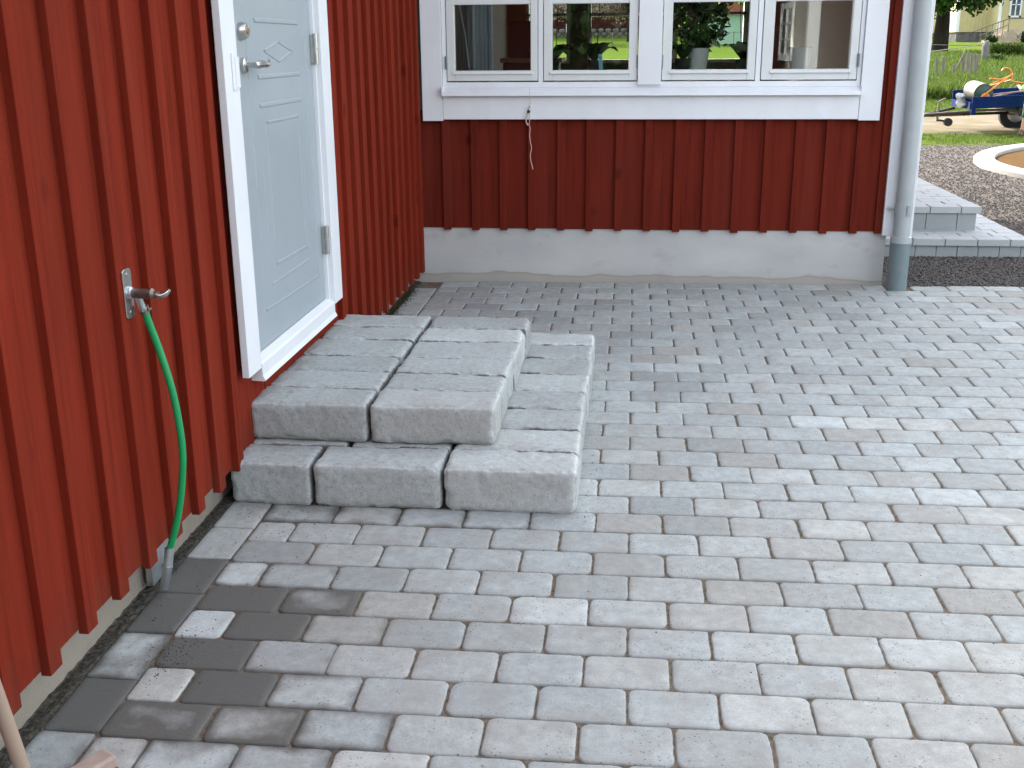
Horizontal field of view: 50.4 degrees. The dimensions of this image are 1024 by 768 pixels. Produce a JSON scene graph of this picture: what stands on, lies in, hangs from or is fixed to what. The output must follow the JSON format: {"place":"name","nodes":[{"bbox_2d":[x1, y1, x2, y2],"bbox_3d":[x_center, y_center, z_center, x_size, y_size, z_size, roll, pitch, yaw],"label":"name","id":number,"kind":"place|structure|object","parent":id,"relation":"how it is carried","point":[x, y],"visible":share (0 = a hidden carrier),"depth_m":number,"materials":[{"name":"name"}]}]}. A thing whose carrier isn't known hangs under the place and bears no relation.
{"place":"outdoors","nodes":[
{"label":"outdoors","id":0,"kind":"place"},
{"bbox_2d":[8,281,1023,767],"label":"pavement","id":1,"kind":"structure","parent":0,"point":[780,709],"depth_m":3.09,"materials":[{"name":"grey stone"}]},
{"bbox_2d":[0,679,118,767],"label":"push broom","id":2,"kind":"object","parent":1,"relation":"on","point":[18,757],"visible":1,"depth_m":2.14,"materials":[{"name":"brown wood"}]},
{"bbox_2d":[389,290,418,314],"bbox_3d":[-0.618,-0.460,6.305,0.114,0.024,0.802,1,17,6],"label":"moss","id":3,"kind":"object","parent":1,"relation":"on","point":[396,308],"visible":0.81,"depth_m":6.39,"materials":[{"name":"green plant"}]},
{"bbox_2d":[231,314,594,513],"bbox_3d":[-0.272,0.016,4.410,1.173,0.306,1.787,1,17,6],"label":"doorstep","id":4,"kind":"object","parent":1,"relation":"on","point":[454,413],"visible":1,"depth_m":3.79,"materials":[{"name":"stone"}]},
{"bbox_2d":[108,358,1023,738],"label":"soil crumbs","id":5,"kind":"object","parent":1,"relation":"on","point":[272,568],"visible":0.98,"depth_m":2.85,"materials":[{"name":"brown soil"}]},
{"bbox_2d":[708,2,743,43],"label":"green shed","id":6,"kind":"structure","parent":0,"point":[734,21],"depth_m":76.48,"materials":[{"name":"wood"}]},
{"bbox_2d":[553,2,1023,133],"bbox_3d":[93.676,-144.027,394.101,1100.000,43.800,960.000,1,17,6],"label":"ground","id":7,"kind":"structure","parent":0,"point":[621,44],"depth_m":71.67,"materials":[{"name":"green plant"}]},
{"bbox_2d":[0,280,421,767],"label":"soil","id":8,"kind":"structure","parent":7,"relation":"on","point":[46,711],"depth_m":2.86,"materials":[{"name":"brown soil"}]},
{"bbox_2d":[0,0,935,749],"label":"wooden house","id":9,"kind":"structure","parent":7,"relation":"on","point":[266,192],"depth_m":4.27,"materials":[{"name":"wood"}]},
{"bbox_2d":[120,268,170,318],"bbox_3d":[-0.927,-0.233,2.784,0.114,0.128,0.068,1,17,6],"label":"garden tap","id":10,"kind":"object","parent":9,"relation":"attached to","point":[131,294],"visible":1,"depth_m":2.77,"materials":[{"name":"metal"}]},
{"bbox_2d":[140,304,185,589],"bbox_3d":[-0.943,0.186,2.951,0.113,0.825,0.044,1,17,6],"label":"garden hose","id":11,"kind":"object","parent":10,"relation":"attached to","point":[167,566],"visible":1,"depth_m":2.95,"materials":[{"name":"rubber"}]},
{"bbox_2d":[233,0,329,350],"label":"door","id":12,"kind":"structure","parent":9,"relation":"in","point":[276,51],"depth_m":4.02,"materials":[{"name":"paint"}]},
{"bbox_2d":[459,5,469,67],"bbox_3d":[-0.298,-2.168,6.738,0.067,0.401,0.007,1,17,6],"label":"blind cord","id":13,"kind":"object","parent":9,"relation":"attached to","point":[465,36],"visible":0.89,"depth_m":6.74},
{"bbox_2d":[459,5,492,81],"bbox_3d":[-0.242,-2.384,7.351,0.223,2.150,0.079,1,17,6],"label":"curtain","id":14,"kind":"object","parent":9,"relation":"hanging from","point":[478,22],"visible":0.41,"depth_m":7.36,"materials":[{"name":"fabric"}]},
{"bbox_2d":[525,101,532,168],"bbox_3d":[0.102,-1.526,6.514,0.038,0.479,0.037,12,21,35],"label":"hanging cord","id":15,"kind":"object","parent":9,"relation":"hanging from","point":[529,109],"visible":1,"depth_m":6.50,"materials":[{"name":"fabric"}]},
{"bbox_2d":[500,21,565,81],"bbox_3d":[0.180,-2.371,9.070,0.500,1.240,0.490,1,17,6],"label":"cabinet","id":16,"kind":"object","parent":9,"relation":"on","point":[520,45],"visible":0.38,"depth_m":8.78,"materials":[{"name":"brown wood"}]},
{"bbox_2d":[527,4,575,69],"bbox_3d":[0.241,-2.118,6.589,0.307,0.420,0.204,1,17,6],"label":"orchid","id":17,"kind":"object","parent":9,"relation":"on","point":[559,50],"visible":0.59,"depth_m":6.57,"materials":[{"name":"green plant"}]},
{"bbox_2d":[581,3,617,69],"bbox_3d":[0.528,-2.097,6.514,0.221,0.420,0.264,1,17,6],"label":"orchid","id":18,"kind":"object","parent":9,"relation":"on","point":[595,51],"visible":0.94,"depth_m":6.52,"materials":[{"name":"green plant"}]},
{"bbox_2d":[526,2,747,62],"bbox_3d":[1.282,-3.831,11.299,2.285,0.950,0.120,1,17,6],"label":"window","id":19,"kind":"structure","parent":9,"relation":"in","point":[745,11],"depth_m":11.31,"materials":[{"name":"white paint"}]},
{"bbox_2d":[419,0,889,120],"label":"window","id":20,"kind":"structure","parent":9,"relation":"in","point":[783,93],"depth_m":6.36,"materials":[{"name":"white paint"}]},
{"bbox_2d":[672,2,706,69],"bbox_3d":[1.023,-2.080,6.448,0.232,0.420,0.247,11,21,33],"label":"orchid","id":21,"kind":"object","parent":9,"relation":"on","point":[683,51],"visible":0.98,"depth_m":6.45,"materials":[{"name":"green plant"}]},
{"bbox_2d":[673,2,733,68],"bbox_3d":[1.127,-2.213,6.474,0.431,0.656,0.355,1,17,6],"label":"potted tree","id":22,"kind":"object","parent":9,"relation":"on","point":[705,34],"visible":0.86,"depth_m":6.46,"materials":[{"name":"green plant"}]},
{"bbox_2d":[724,2,747,68],"bbox_3d":[1.403,-2.087,6.458,0.215,0.420,0.253,-5,18,-14],"label":"orchid","id":23,"kind":"object","parent":9,"relation":"on","point":[739,48],"visible":0.55,"depth_m":6.45,"materials":[{"name":"green plant"}]},
{"bbox_2d":[788,47,812,68],"bbox_3d":[1.721,-1.946,6.496,0.146,0.125,0.146,1,17,6],"label":"flower pot","id":24,"kind":"object","parent":9,"relation":"on","point":[799,57],"visible":0.91,"depth_m":6.45,"materials":[{"name":"white ceramic"}]},
{"bbox_2d":[553,3,602,23],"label":"garden tree","id":25,"kind":"object","parent":7,"relation":"on","point":[558,7],"visible":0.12,"depth_m":81.34,"materials":[{"name":"green plant"}]},
{"bbox_2d":[553,0,663,34],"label":"red barn","id":26,"kind":"structure","parent":7,"relation":"on","point":[604,24],"depth_m":96.27,"materials":[{"name":"wood"}]},
{"bbox_2d":[592,3,639,41],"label":"garden tree","id":27,"kind":"object","parent":7,"relation":"on","point":[607,9],"visible":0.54,"depth_m":84.28,"materials":[{"name":"green plant"}]},
{"bbox_2d":[553,28,698,37],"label":"stone wall","id":28,"kind":"structure","parent":7,"relation":"on","point":[601,30],"depth_m":90.72,"materials":[{"name":"grey stone"}]},
{"bbox_2d":[592,32,733,48],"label":"wire fence","id":29,"kind":"object","parent":7,"relation":"on","point":[628,33],"visible":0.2,"depth_m":72.72,"materials":[{"name":"grey metal"}]},
{"bbox_2d":[931,44,981,74],"bbox_3d":[13.530,-11.009,37.288,5.071,1.183,29.991,11,21,34],"label":"pole fence","id":30,"kind":"object","parent":7,"relation":"on","point":[975,64],"visible":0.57,"depth_m":34.82,"materials":[{"name":"grey wood"}]},
{"bbox_2d":[931,0,1011,50],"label":"oak tree","id":31,"kind":"object","parent":7,"relation":"on","point":[943,8],"visible":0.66,"depth_m":64.27,"materials":[{"name":"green plant"}]},
{"bbox_2d":[922,48,1023,143],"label":"grass","id":32,"kind":"structure","parent":7,"relation":"on","point":[945,84],"depth_m":29.41,"materials":[{"name":"green plant"}]},
{"bbox_2d":[932,0,1023,42],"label":"cream house","id":33,"kind":"structure","parent":7,"relation":"on","point":[1004,23],"depth_m":79.39,"materials":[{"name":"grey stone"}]},
{"bbox_2d":[1008,0,1022,17],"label":"window","id":34,"kind":"structure","parent":33,"relation":"in","point":[1015,9],"depth_m":77.82,"materials":[{"name":"white paint"}]},
{"bbox_2d":[981,40,989,59],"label":"gatepost","id":35,"kind":"object","parent":7,"relation":"on","point":[985,49],"visible":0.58,"depth_m":49.32,"materials":[{"name":"grey stone"}]},
{"bbox_2d":[984,33,997,42],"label":"shrub","id":36,"kind":"object","parent":7,"relation":"on","point":[993,38],"visible":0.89,"depth_m":76.19,"materials":[{"name":"green plant"}]},
{"bbox_2d":[987,53,1007,60],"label":"shrub","id":37,"kind":"object","parent":7,"relation":"on","point":[996,56],"visible":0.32,"depth_m":48.21,"materials":[{"name":"green plant"}]},
{"bbox_2d":[989,41,1023,56],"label":"hedge","id":38,"kind":"object","parent":7,"relation":"on","point":[1012,48],"visible":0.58,"depth_m":53.81,"materials":[{"name":"green plant"}]},
{"bbox_2d":[1017,31,1023,41],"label":"shrub","id":39,"kind":"object","parent":7,"relation":"on","point":[1022,38],"visible":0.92,"depth_m":76.34,"materials":[{"name":"green plant"}]},
{"bbox_2d":[881,144,1023,287],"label":"gravel","id":40,"kind":"structure","parent":0,"point":[941,177],"depth_m":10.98,"materials":[{"name":"grey gravel"}]},
{"bbox_2d":[884,178,1023,257],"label":"paved stairs","id":41,"kind":"structure","parent":40,"relation":"on","point":[946,223],"depth_m":7.67,"materials":[{"name":"grey stone"}]},
{"bbox_2d":[973,143,1023,178],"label":"round bed","id":42,"kind":"object","parent":40,"relation":"on","point":[1007,160],"visible":0.93,"depth_m":12.82,"materials":[{"name":"white concrete"}]},
{"bbox_2d":[921,133,1023,144],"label":"grass verge","id":43,"kind":"object","parent":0,"point":[925,141],"depth_m":15.72,"materials":[{"name":"green plant"}]},
{"bbox_2d":[922,108,1023,133],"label":"dirt track","id":44,"kind":"structure","parent":0,"point":[976,123],"depth_m":18.00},
{"bbox_2d":[924,88,1023,126],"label":"utility trailer","id":45,"kind":"object","parent":44,"relation":"on","point":[1009,109],"visible":0.77,"depth_m":16.88,"materials":[{"name":"blue metal"}]},
{"bbox_2d":[956,93,965,107],"bbox_3d":[6.996,-4.419,16.951,0.090,0.220,0.532,1,17,6],"label":"sack","id":46,"kind":"object","parent":45,"relation":"in","point":[960,101],"visible":1,"depth_m":16.87,"materials":[{"name":"fabric"}]},
{"bbox_2d":[963,67,1023,99],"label":"garden roller","id":47,"kind":"object","parent":45,"relation":"in","point":[973,88],"visible":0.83,"depth_m":16.72,"materials":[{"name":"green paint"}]},
{"bbox_2d":[993,90,1023,95],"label":"shovel","id":48,"kind":"object","parent":45,"relation":"in","point":[1001,94],"visible":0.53,"depth_m":16.74,"materials":[{"name":"grey wood"}]}
]}

